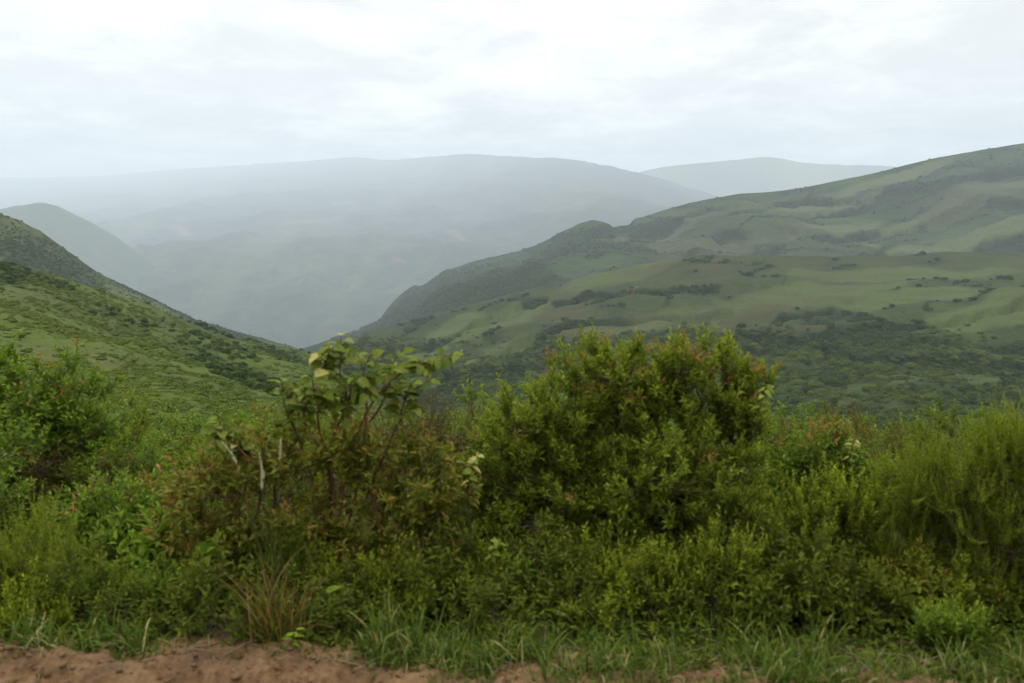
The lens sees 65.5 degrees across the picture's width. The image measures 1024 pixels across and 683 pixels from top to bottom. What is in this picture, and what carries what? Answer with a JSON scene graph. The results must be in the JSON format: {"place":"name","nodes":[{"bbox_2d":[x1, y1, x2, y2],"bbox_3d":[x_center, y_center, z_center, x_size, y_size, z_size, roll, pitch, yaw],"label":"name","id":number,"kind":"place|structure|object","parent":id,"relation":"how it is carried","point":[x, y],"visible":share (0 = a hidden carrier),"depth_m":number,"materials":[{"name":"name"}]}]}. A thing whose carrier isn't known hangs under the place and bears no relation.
{"place":"outdoors","nodes":[
{"label":"outdoors","id":0,"kind":"place"},
{"bbox_2d":[0,203,154,289],"bbox_3d":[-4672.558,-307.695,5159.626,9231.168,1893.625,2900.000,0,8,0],"label":"spur","id":1,"kind":"structure","parent":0,"point":[101,250],"depth_m":5399.13,"materials":[{"name":"grey"}]},
{"bbox_2d":[0,213,309,353],"bbox_3d":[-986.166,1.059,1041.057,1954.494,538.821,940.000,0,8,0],"label":"wooded hill","id":2,"kind":"structure","parent":0,"point":[48,247],"depth_m":850.10,"materials":[{"name":"plant"}]},
{"bbox_2d":[0,154,720,347],"bbox_3d":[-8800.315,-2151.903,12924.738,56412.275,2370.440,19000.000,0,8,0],"label":"mountain","id":3,"kind":"structure","parent":0,"point":[301,254],"depth_m":7844.16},
{"bbox_2d":[0,629,1023,682],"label":"road","id":4,"kind":"structure","parent":0,"point":[25,673],"depth_m":3.58,"materials":[{"name":"soil"}]},
{"bbox_2d":[0,555,76,638],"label":"leafy herb","id":5,"kind":"object","parent":4,"relation":"on","point":[9,617],"visible":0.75,"depth_m":4.02,"materials":[{"name":"green plant"}]},
{"bbox_2d":[79,574,170,646],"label":"leafy herb","id":6,"kind":"object","parent":4,"relation":"on","point":[125,607],"visible":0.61,"depth_m":4.01,"materials":[{"name":"green plant"}]},
{"bbox_2d":[130,528,303,643],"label":"leafy herb","id":7,"kind":"object","parent":4,"relation":"on","point":[198,589],"visible":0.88,"depth_m":3.97,"materials":[{"name":"green plant"}]},
{"bbox_2d":[266,575,405,647],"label":"leafy herb","id":8,"kind":"object","parent":4,"relation":"on","point":[347,615],"visible":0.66,"depth_m":3.98,"materials":[{"name":"green plant"}]},
{"bbox_2d":[0,631,1006,680],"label":"grass","id":9,"kind":"structure","parent":4,"relation":"on","point":[745,667],"depth_m":3.66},
{"bbox_2d":[0,262,1023,671],"bbox_3d":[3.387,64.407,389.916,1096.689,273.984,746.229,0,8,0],"label":"hillside","id":10,"kind":"structure","parent":0,"point":[32,340],"depth_m":88.45,"materials":[{"name":"plant"}]},
{"bbox_2d":[0,403,50,545],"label":"slope shrub","id":11,"kind":"object","parent":10,"relation":"on","point":[24,487],"visible":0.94,"depth_m":5.19,"materials":[{"name":"green plant"}]},
{"bbox_2d":[0,485,94,608],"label":"fine leaved shrub","id":12,"kind":"object","parent":10,"relation":"on","point":[42,552],"visible":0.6,"depth_m":4.38,"materials":[{"name":"green plant"}]},
{"bbox_2d":[0,420,145,524],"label":"slope shrub","id":13,"kind":"object","parent":10,"relation":"on","point":[38,466],"visible":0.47,"depth_m":6.22,"materials":[{"name":"green plant"}]},
{"bbox_2d":[0,531,145,634],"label":"leafy herb","id":14,"kind":"object","parent":10,"relation":"on","point":[52,577],"visible":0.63,"depth_m":4.12,"materials":[{"name":"green plant"}]},
{"bbox_2d":[0,329,147,539],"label":"leafy shrub","id":15,"kind":"object","parent":10,"relation":"on","point":[54,404],"visible":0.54,"depth_m":6.42,"materials":[{"name":"green plant"}]},
{"bbox_2d":[47,528,126,613],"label":"leafy herb","id":16,"kind":"object","parent":10,"relation":"on","point":[98,544],"visible":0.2,"depth_m":4.53,"materials":[{"name":"green plant"}]},
{"bbox_2d":[2,380,199,518],"bbox_3d":[-4.052,1.132,7.730,1.280,1.572,2.064,4,9,25],"label":"slope shrub","id":17,"kind":"object","parent":10,"relation":"on","point":[136,426],"visible":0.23,"depth_m":8.00,"materials":[{"name":"green plant"}]},
{"bbox_2d":[70,553,152,618],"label":"leafy herb","id":18,"kind":"object","parent":10,"relation":"on","point":[117,571],"visible":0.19,"depth_m":4.26,"materials":[{"name":"green plant"}]},
{"bbox_2d":[37,438,186,515],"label":"slope shrub","id":19,"kind":"object","parent":10,"relation":"on","point":[115,472],"visible":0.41,"depth_m":6.37,"materials":[{"name":"green plant"}]},
{"bbox_2d":[11,458,221,567],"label":"leafy shrub","id":20,"kind":"object","parent":10,"relation":"on","point":[93,520],"visible":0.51,"depth_m":4.98,"materials":[{"name":"green plant"}]},
{"bbox_2d":[42,551,205,628],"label":"leafy shrub","id":21,"kind":"object","parent":10,"relation":"on","point":[149,584],"visible":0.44,"depth_m":4.25,"materials":[{"name":"green plant"}]},
{"bbox_2d":[100,529,181,614],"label":"leafy herb","id":22,"kind":"object","parent":10,"relation":"on","point":[135,548],"visible":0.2,"depth_m":4.48,"materials":[{"name":"green plant"}]},
{"bbox_2d":[111,412,198,439],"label":"slope shrub","id":23,"kind":"object","parent":10,"relation":"on","point":[168,426],"visible":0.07,"depth_m":21.38,"materials":[{"name":"green plant"}]},
{"bbox_2d":[133,548,207,619],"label":"leafy herb","id":24,"kind":"object","parent":10,"relation":"on","point":[167,567],"visible":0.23,"depth_m":4.33,"materials":[{"name":"green plant"}]},
{"bbox_2d":[130,421,221,511],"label":"slope shrub","id":25,"kind":"object","parent":10,"relation":"on","point":[191,439],"visible":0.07,"depth_m":8.01,"materials":[{"name":"green plant"}]},
{"bbox_2d":[107,499,297,587],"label":"leafy herb","id":26,"kind":"object","parent":10,"relation":"on","point":[205,547],"visible":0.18,"depth_m":4.56,"materials":[{"name":"green plant"}]},
{"bbox_2d":[125,404,304,522],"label":"slope shrub","id":27,"kind":"object","parent":10,"relation":"on","point":[170,450],"visible":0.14,"depth_m":7.66,"materials":[{"name":"green plant"}]},
{"bbox_2d":[0,265,445,435],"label":"hillside shrubbery","id":28,"kind":"object","parent":10,"relation":"on","point":[219,398],"visible":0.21,"depth_m":108.59,"materials":[{"name":"plant"}]},
{"bbox_2d":[185,504,267,608],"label":"leafy herb","id":29,"kind":"object","parent":10,"relation":"on","point":[214,588],"visible":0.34,"depth_m":4.48,"materials":[{"name":"green plant"}]},
{"bbox_2d":[188,405,271,444],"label":"slope shrub","id":30,"kind":"object","parent":10,"relation":"on","point":[202,425],"visible":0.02,"depth_m":16.50,"materials":[{"name":"green plant"}]},
{"bbox_2d":[150,409,327,521],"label":"slope shrub","id":31,"kind":"object","parent":10,"relation":"on","point":[316,480],"visible":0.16,"depth_m":6.07,"materials":[{"name":"green plant"}]},
{"bbox_2d":[142,396,342,589],"bbox_3d":[-1.539,0.916,4.682,1.209,1.220,0.662,0,8,0],"label":"reddish shrub","id":32,"kind":"object","parent":10,"relation":"on","point":[273,467],"visible":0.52,"depth_m":4.56,"materials":[{"name":"green plant"}]},
{"bbox_2d":[206,517,329,600],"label":"leafy herb","id":33,"kind":"object","parent":10,"relation":"on","point":[259,568],"visible":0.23,"depth_m":4.43,"materials":[{"name":"green plant"}]},
{"bbox_2d":[183,549,357,652],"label":"dry tussock","id":34,"kind":"object","parent":10,"relation":"on","point":[275,622],"visible":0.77,"depth_m":3.84,"materials":[{"name":"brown plant"}]},
{"bbox_2d":[221,437,356,600],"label":"plume grass","id":35,"kind":"object","parent":10,"relation":"on","point":[271,552],"depth_m":4.31,"materials":[{"name":"plant"}]},
{"bbox_2d":[220,414,364,521],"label":"slope shrub","id":36,"kind":"object","parent":10,"relation":"on","point":[337,486],"visible":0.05,"depth_m":6.51,"materials":[{"name":"green plant"}]},
{"bbox_2d":[243,544,346,640],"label":"leafy herb","id":37,"kind":"object","parent":10,"relation":"on","point":[300,581],"visible":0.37,"depth_m":4.14,"materials":[{"name":"green plant"}]},
{"bbox_2d":[269,535,359,612],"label":"leafy herb","id":38,"kind":"object","parent":10,"relation":"on","point":[330,569],"visible":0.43,"depth_m":4.35,"materials":[{"name":"green plant"}]},
{"bbox_2d":[199,332,465,559],"bbox_3d":[-1.020,0.698,4.647,1.524,1.494,0.491,0,8,0],"label":"round leaved shrub","id":39,"kind":"object","parent":10,"relation":"on","point":[296,393],"visible":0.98,"depth_m":4.54,"materials":[{"name":"green plant"}]},
{"bbox_2d":[298,395,381,512],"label":"slope shrub","id":40,"kind":"object","parent":10,"relation":"on","point":[326,429],"visible":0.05,"depth_m":8.10,"materials":[{"name":"green plant"}]},
{"bbox_2d":[295,550,398,617],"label":"leafy herb","id":41,"kind":"object","parent":10,"relation":"on","point":[360,573],"visible":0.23,"depth_m":4.29,"materials":[{"name":"green plant"}]},
{"bbox_2d":[334,414,407,527],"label":"slope shrub","id":42,"kind":"object","parent":10,"relation":"on","point":[355,418],"visible":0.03,"depth_m":7.41,"materials":[{"name":"green plant"}]},
{"bbox_2d":[324,531,437,609],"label":"leafy herb","id":43,"kind":"object","parent":10,"relation":"on","point":[361,558],"visible":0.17,"depth_m":4.46,"materials":[{"name":"green plant"}]},
{"bbox_2d":[291,411,482,592],"bbox_3d":[-0.756,0.924,4.687,1.194,1.089,0.711,0,8,0],"label":"reddish shrub","id":44,"kind":"object","parent":10,"relation":"on","point":[392,493],"visible":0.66,"depth_m":4.57,"materials":[{"name":"green plant"}]},
{"bbox_2d":[318,406,463,534],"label":"slope shrub","id":45,"kind":"object","parent":10,"relation":"on","point":[348,496],"visible":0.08,"depth_m":6.23,"materials":[{"name":"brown plant"}]},
{"bbox_2d":[350,531,439,621],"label":"leafy herb","id":46,"kind":"object","parent":10,"relation":"on","point":[421,597],"visible":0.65,"depth_m":4.25,"materials":[{"name":"green plant"}]},
{"bbox_2d":[353,529,492,624],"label":"leafy herb","id":47,"kind":"object","parent":10,"relation":"on","point":[440,599],"visible":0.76,"depth_m":4.21,"materials":[{"name":"green plant"}]},
{"bbox_2d":[363,382,503,524],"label":"thin shrub","id":48,"kind":"object","parent":10,"relation":"on","point":[443,432],"visible":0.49,"depth_m":6.30,"materials":[{"name":"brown plant"}]},
{"bbox_2d":[388,513,512,605],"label":"leafy herb","id":49,"kind":"object","parent":10,"relation":"on","point":[469,548],"visible":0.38,"depth_m":4.46,"materials":[{"name":"green plant"}]},
{"bbox_2d":[461,452,484,532],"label":"leaf sprig","id":50,"kind":"object","parent":10,"relation":"on","point":[472,460],"visible":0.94,"depth_m":4.55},
{"bbox_2d":[421,378,530,519],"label":"slope shrub","id":51,"kind":"object","parent":10,"relation":"on","point":[469,394],"visible":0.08,"depth_m":7.37,"materials":[{"name":"green plant"}]},
{"bbox_2d":[427,528,525,595],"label":"leafy herb","id":52,"kind":"object","parent":10,"relation":"on","point":[469,563],"visible":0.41,"depth_m":4.45,"materials":[{"name":"green plant"}]},
{"bbox_2d":[412,430,556,562],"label":"dark shrub","id":53,"kind":"object","parent":10,"relation":"on","point":[484,511],"visible":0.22,"depth_m":4.99,"materials":[{"name":"green plant"}]},
{"bbox_2d":[442,567,546,649],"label":"leafy herb","id":54,"kind":"object","parent":10,"relation":"on","point":[482,613],"visible":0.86,"depth_m":4.04,"materials":[{"name":"green plant"}]},
{"bbox_2d":[484,537,505,585],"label":"leaf sprig","id":55,"kind":"object","parent":10,"relation":"on","point":[494,546],"visible":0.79,"depth_m":4.41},
{"bbox_2d":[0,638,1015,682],"bbox_3d":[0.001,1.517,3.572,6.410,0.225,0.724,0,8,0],"label":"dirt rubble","id":56,"kind":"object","parent":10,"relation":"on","point":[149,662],"visible":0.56,"depth_m":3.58,"materials":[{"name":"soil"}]},
{"bbox_2d":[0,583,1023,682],"bbox_3d":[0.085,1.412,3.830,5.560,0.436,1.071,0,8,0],"label":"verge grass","id":57,"kind":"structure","parent":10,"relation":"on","point":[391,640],"depth_m":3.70,"materials":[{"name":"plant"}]},
{"bbox_2d":[0,531,1023,673],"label":"ground cover","id":58,"kind":"object","parent":10,"relation":"on","point":[653,629],"visible":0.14,"depth_m":3.91,"materials":[{"name":"green plant"}]},
{"bbox_2d":[731,451,900,574],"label":"yellowish bush","id":59,"kind":"object","parent":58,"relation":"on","point":[839,509],"visible":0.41,"depth_m":4.59,"materials":[{"name":"green plant"}]},
{"bbox_2d":[470,530,556,590],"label":"leafy herb","id":60,"kind":"object","parent":10,"relation":"on","point":[526,564],"visible":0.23,"depth_m":4.45,"materials":[{"name":"green plant"}]},
{"bbox_2d":[463,520,617,616],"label":"leafy herb","id":61,"kind":"object","parent":10,"relation":"on","point":[515,589],"visible":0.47,"depth_m":4.33,"materials":[{"name":"green plant"}]},
{"bbox_2d":[477,514,635,614],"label":"dark shrub","id":62,"kind":"object","parent":10,"relation":"on","point":[541,580],"visible":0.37,"depth_m":4.41,"materials":[{"name":"green plant"}]},
{"bbox_2d":[447,364,690,485],"bbox_3d":[0.562,1.027,7.394,2.438,1.636,1.434,-1,8,-9],"label":"slope shrub","id":63,"kind":"object","parent":10,"relation":"on","point":[464,413],"visible":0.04,"depth_m":7.27,"materials":[{"name":"green plant"}]},
{"bbox_2d":[531,523,620,607],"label":"leafy herb","id":64,"kind":"object","parent":10,"relation":"on","point":[583,561],"visible":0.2,"depth_m":4.39,"materials":[{"name":"green plant"}]},
{"bbox_2d":[527,552,636,638],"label":"leafy herb","id":65,"kind":"object","parent":10,"relation":"on","point":[559,594],"visible":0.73,"depth_m":4.14,"materials":[{"name":"green plant"}]},
{"bbox_2d":[551,503,658,608],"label":"leafy herb","id":66,"kind":"object","parent":10,"relation":"on","point":[585,538],"visible":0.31,"depth_m":4.46,"materials":[{"name":"green plant"}]},
{"bbox_2d":[557,560,670,632],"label":"leafy herb","id":67,"kind":"object","parent":10,"relation":"on","point":[608,601],"visible":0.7,"depth_m":4.14,"materials":[{"name":"green plant"}]},
{"bbox_2d":[456,321,785,562],"bbox_3d":[0.708,0.670,5.014,2.164,1.596,1.400,0,8,0],"label":"rounded shrub","id":68,"kind":"object","parent":10,"relation":"on","point":[662,490],"visible":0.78,"depth_m":4.84,"materials":[{"name":"green plant"}]},
{"bbox_2d":[585,530,720,616],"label":"yellowish bush","id":69,"kind":"object","parent":10,"relation":"on","point":[680,566],"visible":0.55,"depth_m":4.26,"materials":[{"name":"green plant"}]},
{"bbox_2d":[595,535,714,627],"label":"leafy herb","id":70,"kind":"object","parent":10,"relation":"on","point":[673,605],"visible":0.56,"depth_m":4.17,"materials":[{"name":"green plant"}]},
{"bbox_2d":[636,520,707,571],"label":"leafy herb","id":71,"kind":"object","parent":10,"relation":"on","point":[671,539],"visible":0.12,"depth_m":4.65,"materials":[{"name":"green plant"}]},
{"bbox_2d":[675,549,753,633],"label":"leafy herb","id":72,"kind":"object","parent":10,"relation":"on","point":[721,606],"visible":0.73,"depth_m":4.12,"materials":[{"name":"green plant"}]},
{"bbox_2d":[666,522,798,622],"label":"leafy herb","id":73,"kind":"object","parent":10,"relation":"on","point":[729,557],"visible":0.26,"depth_m":4.21,"materials":[{"name":"green plant"}]},
{"bbox_2d":[686,505,785,624],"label":"yellowish bush","id":74,"kind":"object","parent":10,"relation":"on","point":[712,548],"visible":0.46,"depth_m":4.25,"materials":[{"name":"green plant"}]},
{"bbox_2d":[695,510,782,592],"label":"leafy herb","id":75,"kind":"object","parent":10,"relation":"on","point":[721,532],"visible":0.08,"depth_m":4.60,"materials":[{"name":"green plant"}]},
{"bbox_2d":[666,395,840,530],"bbox_3d":[1.721,0.968,5.932,1.553,1.168,1.004,7,11,41],"label":"slope shrub","id":76,"kind":"object","parent":10,"relation":"on","point":[741,476],"visible":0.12,"depth_m":5.78,"materials":[{"name":"green plant"}]},
{"bbox_2d":[739,383,774,538],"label":"leaf sprig","id":77,"kind":"object","parent":10,"relation":"on","point":[767,391],"visible":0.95,"depth_m":4.66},
{"bbox_2d":[735,415,814,480],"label":"slope shrub","id":78,"kind":"object","parent":10,"relation":"on","point":[781,423],"visible":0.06,"depth_m":8.27,"materials":[{"name":"green plant"}]},
{"bbox_2d":[695,515,858,610],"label":"leafy herb","id":79,"kind":"object","parent":10,"relation":"on","point":[767,545],"visible":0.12,"depth_m":4.34,"materials":[{"name":"green plant"}]},
{"bbox_2d":[748,396,829,468],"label":"slope shrub","id":80,"kind":"object","parent":10,"relation":"on","point":[782,413],"visible":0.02,"depth_m":9.52,"materials":[{"name":"green plant"}]},
{"bbox_2d":[724,501,857,629],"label":"leafy herb","id":81,"kind":"object","parent":10,"relation":"on","point":[804,593],"visible":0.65,"depth_m":4.14,"materials":[{"name":"green plant"}]},
{"bbox_2d":[756,533,873,638],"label":"leafy herb","id":82,"kind":"object","parent":10,"relation":"on","point":[816,577],"visible":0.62,"depth_m":4.11,"materials":[{"name":"green plant"}]},
{"bbox_2d":[739,409,902,530],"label":"tipped shrub","id":83,"kind":"object","parent":10,"relation":"on","point":[835,440],"visible":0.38,"depth_m":5.49,"materials":[{"name":"green plant"}]},
{"bbox_2d":[748,430,903,528],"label":"slope shrub","id":84,"kind":"object","parent":10,"relation":"on","point":[869,446],"visible":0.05,"depth_m":6.20,"materials":[{"name":"green plant"}]},
{"bbox_2d":[786,399,880,447],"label":"slope shrub","id":85,"kind":"object","parent":10,"relation":"on","point":[824,408],"visible":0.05,"depth_m":10.61,"materials":[{"name":"green plant"}]},
{"bbox_2d":[778,520,913,617],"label":"leafy herb","id":86,"kind":"object","parent":10,"relation":"on","point":[858,552],"visible":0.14,"depth_m":4.39,"materials":[{"name":"green plant"}]},
{"bbox_2d":[784,539,920,630],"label":"leafy herb","id":87,"kind":"object","parent":10,"relation":"on","point":[845,589],"visible":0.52,"depth_m":4.13,"materials":[{"name":"green plant"}]},
{"bbox_2d":[794,397,948,530],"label":"slope shrub","id":88,"kind":"object","parent":10,"relation":"on","point":[865,441],"visible":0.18,"depth_m":7.84,"materials":[{"name":"green plant"}]},
{"bbox_2d":[847,567,939,638],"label":"leafy herb","id":89,"kind":"object","parent":10,"relation":"on","point":[901,600],"visible":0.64,"depth_m":4.11,"materials":[{"name":"green plant"}]},
{"bbox_2d":[853,429,940,533],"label":"slope shrub","id":90,"kind":"object","parent":10,"relation":"on","point":[892,447],"visible":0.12,"depth_m":6.11,"materials":[{"name":"green plant"}]},
{"bbox_2d":[875,538,975,612],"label":"leafy herb","id":91,"kind":"object","parent":10,"relation":"on","point":[900,567],"visible":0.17,"depth_m":4.38,"materials":[{"name":"green plant"}]},
{"bbox_2d":[855,408,999,579],"bbox_3d":[2.384,0.926,4.567,0.891,1.080,0.736,0,8,0],"label":"feathery shrub","id":92,"kind":"object","parent":10,"relation":"on","point":[915,513],"visible":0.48,"depth_m":4.50,"materials":[{"name":"green plant"}]},
{"bbox_2d":[834,538,1023,612],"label":"reddish shrub","id":93,"kind":"object","parent":10,"relation":"on","point":[923,581],"visible":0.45,"depth_m":4.28,"materials":[{"name":"green plant"}]},
{"bbox_2d":[880,397,992,520],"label":"slope shrub","id":94,"kind":"object","parent":10,"relation":"on","point":[945,425],"visible":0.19,"depth_m":7.46,"materials":[{"name":"green plant"}]},
{"bbox_2d":[894,546,987,620],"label":"leafy herb","id":95,"kind":"object","parent":10,"relation":"on","point":[963,579],"visible":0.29,"depth_m":4.18,"materials":[{"name":"green plant"}]},
{"bbox_2d":[861,394,1021,519],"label":"slope shrub","id":96,"kind":"object","parent":10,"relation":"on","point":[948,413],"visible":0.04,"depth_m":10.47,"materials":[{"name":"green plant"}]},
{"bbox_2d":[913,570,1005,629],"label":"leafy herb","id":97,"kind":"object","parent":10,"relation":"on","point":[967,605],"visible":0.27,"depth_m":4.12,"materials":[{"name":"green plant"}]},
{"bbox_2d":[902,380,1023,610],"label":"feathery shrub","id":98,"kind":"object","parent":10,"relation":"on","point":[994,454],"visible":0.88,"depth_m":4.29,"materials":[{"name":"green plant"}]},
{"bbox_2d":[973,549,1023,620],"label":"leafy herb","id":99,"kind":"object","parent":10,"relation":"on","point":[1004,584],"visible":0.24,"depth_m":4.27,"materials":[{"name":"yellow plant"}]},
{"bbox_2d":[979,558,1023,622],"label":"leafy herb","id":100,"kind":"object","parent":10,"relation":"on","point":[1013,605],"visible":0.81,"depth_m":4.17,"materials":[{"name":"green plant"}]},
{"bbox_2d":[0,0,1023,177],"label":"sky","id":101,"kind":"structure","parent":0,"point":[88,87],"materials":[{"name":"white"}]},
{"bbox_2d":[298,143,1023,354],"bbox_3d":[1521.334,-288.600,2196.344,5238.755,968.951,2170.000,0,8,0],"label":"long hill","id":102,"kind":"structure","parent":0,"point":[963,201],"depth_m":1797.44,"materials":[{"name":"plant"}]},
{"bbox_2d":[0,148,1023,434],"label":"hill woods","id":103,"kind":"object","parent":102,"relation":"on","point":[885,328],"depth_m":625.58,"materials":[{"name":"plant"}]},
{"bbox_2d":[327,251,1023,434],"bbox_3d":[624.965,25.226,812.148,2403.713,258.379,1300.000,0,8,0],"label":"field hill","id":104,"kind":"structure","parent":0,"point":[814,288],"depth_m":786.48,"materials":[{"name":"plant"}]},
{"bbox_2d":[330,322,1023,444],"bbox_3d":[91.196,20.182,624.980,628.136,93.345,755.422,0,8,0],"label":"valley shrubbery","id":105,"kind":"object","parent":104,"relation":"on","point":[910,396],"visible":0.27,"depth_m":456.99,"materials":[{"name":"plant"}]},
{"bbox_2d":[638,157,896,196],"bbox_3d":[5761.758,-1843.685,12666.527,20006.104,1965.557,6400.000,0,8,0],"label":"mountain","id":106,"kind":"structure","parent":0,"point":[748,175],"depth_m":11386.98,"materials":[{"name":"grey"}]},
{"bbox_2d":[898,593,1009,656],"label":"leafy shrub","id":107,"kind":"object","parent":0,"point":[930,626],"visible":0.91,"depth_m":3.80,"materials":[{"name":"green plant"}]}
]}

